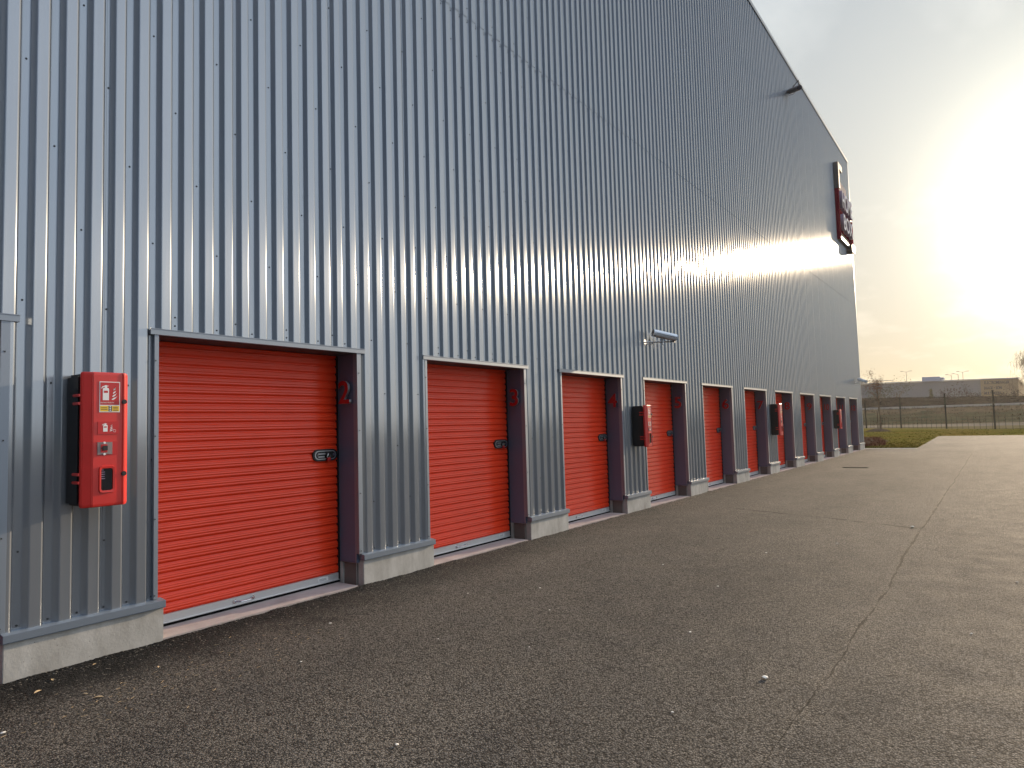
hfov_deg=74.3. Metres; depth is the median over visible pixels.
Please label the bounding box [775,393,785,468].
roller door
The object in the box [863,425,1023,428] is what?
field
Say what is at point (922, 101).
sky
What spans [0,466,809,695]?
asphalt edge
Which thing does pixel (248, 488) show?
roller door
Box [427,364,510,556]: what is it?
roller door
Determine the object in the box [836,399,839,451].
roller door
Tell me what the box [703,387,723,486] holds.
roller door
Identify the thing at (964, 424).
gravel track
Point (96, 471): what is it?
extinguisher cabinet
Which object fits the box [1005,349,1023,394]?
birch tree
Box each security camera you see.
[643,329,677,344]
[787,80,801,95]
[855,378,867,383]
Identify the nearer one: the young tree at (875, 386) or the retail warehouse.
the young tree at (875, 386)
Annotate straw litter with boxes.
[0,624,340,766]
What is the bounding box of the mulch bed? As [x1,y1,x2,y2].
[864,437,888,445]
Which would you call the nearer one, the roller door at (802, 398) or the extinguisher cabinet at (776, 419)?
the extinguisher cabinet at (776, 419)
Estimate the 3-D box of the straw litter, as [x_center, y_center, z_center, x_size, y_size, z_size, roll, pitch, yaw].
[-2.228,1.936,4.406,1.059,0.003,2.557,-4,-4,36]
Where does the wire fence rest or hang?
on the lawn at (925, 431)
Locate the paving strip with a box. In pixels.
[865,448,916,448]
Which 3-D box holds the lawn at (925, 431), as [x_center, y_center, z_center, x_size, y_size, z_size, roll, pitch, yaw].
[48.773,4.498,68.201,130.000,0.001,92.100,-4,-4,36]
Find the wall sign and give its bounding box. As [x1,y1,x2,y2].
[833,161,854,254]
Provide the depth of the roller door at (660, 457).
14.05 m
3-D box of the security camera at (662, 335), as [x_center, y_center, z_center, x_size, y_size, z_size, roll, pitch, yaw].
[2.839,-0.902,12.936,0.685,0.308,0.200,-1,-4,-13]
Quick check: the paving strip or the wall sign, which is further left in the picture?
the wall sign
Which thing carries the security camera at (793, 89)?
attached to the storage building
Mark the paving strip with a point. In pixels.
(890, 448)
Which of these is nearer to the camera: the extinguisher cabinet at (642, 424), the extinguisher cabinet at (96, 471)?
the extinguisher cabinet at (96, 471)
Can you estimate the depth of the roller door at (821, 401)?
26.90 m
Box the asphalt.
[0,435,1023,767]
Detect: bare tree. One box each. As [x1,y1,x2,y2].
[863,375,912,397]
[863,381,896,397]
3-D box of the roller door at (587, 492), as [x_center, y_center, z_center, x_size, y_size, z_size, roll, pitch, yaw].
[1.136,1.061,11.296,0.084,2.381,1.995,-4,-4,36]
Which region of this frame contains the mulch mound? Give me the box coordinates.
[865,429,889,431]
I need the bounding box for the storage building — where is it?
[0,0,864,683]
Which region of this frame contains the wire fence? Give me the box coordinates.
[863,390,1019,428]
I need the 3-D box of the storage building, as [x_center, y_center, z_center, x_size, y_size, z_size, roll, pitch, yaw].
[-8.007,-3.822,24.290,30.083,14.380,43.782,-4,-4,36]
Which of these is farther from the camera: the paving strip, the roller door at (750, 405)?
the paving strip
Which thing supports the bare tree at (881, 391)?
on the embankment
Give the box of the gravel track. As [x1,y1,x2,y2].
[863,422,1023,427]
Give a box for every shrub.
[936,382,969,396]
[996,386,1018,395]
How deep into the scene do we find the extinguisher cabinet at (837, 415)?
27.07 m
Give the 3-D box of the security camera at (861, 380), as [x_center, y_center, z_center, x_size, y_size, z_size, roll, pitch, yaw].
[16.294,-0.160,31.464,0.235,0.304,0.985,-2,-4,3]
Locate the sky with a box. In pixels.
[751,0,1023,383]
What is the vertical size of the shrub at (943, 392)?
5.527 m
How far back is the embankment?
125.35 m
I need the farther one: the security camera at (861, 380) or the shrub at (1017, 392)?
the shrub at (1017, 392)
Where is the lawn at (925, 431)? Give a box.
[863,428,1023,447]
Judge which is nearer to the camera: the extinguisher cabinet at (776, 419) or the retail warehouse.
the extinguisher cabinet at (776, 419)
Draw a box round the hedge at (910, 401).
[862,395,1023,409]
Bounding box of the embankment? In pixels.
[862,405,1023,425]
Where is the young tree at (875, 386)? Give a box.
[863,368,883,428]
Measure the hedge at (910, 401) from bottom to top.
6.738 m
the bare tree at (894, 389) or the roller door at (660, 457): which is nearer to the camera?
the roller door at (660, 457)
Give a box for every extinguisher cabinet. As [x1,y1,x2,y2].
[66,372,127,507]
[632,405,652,446]
[770,404,782,434]
[833,410,841,428]
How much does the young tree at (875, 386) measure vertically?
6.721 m
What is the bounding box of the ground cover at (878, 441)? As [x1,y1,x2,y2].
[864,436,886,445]
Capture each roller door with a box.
[158,341,339,626]
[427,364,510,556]
[562,375,609,522]
[644,382,675,501]
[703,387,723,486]
[744,391,758,475]
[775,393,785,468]
[800,396,807,461]
[820,397,825,456]
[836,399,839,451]
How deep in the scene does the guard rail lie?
140.57 m
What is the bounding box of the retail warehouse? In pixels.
[861,377,1023,398]
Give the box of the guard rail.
[862,403,1023,409]
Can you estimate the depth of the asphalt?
4.65 m

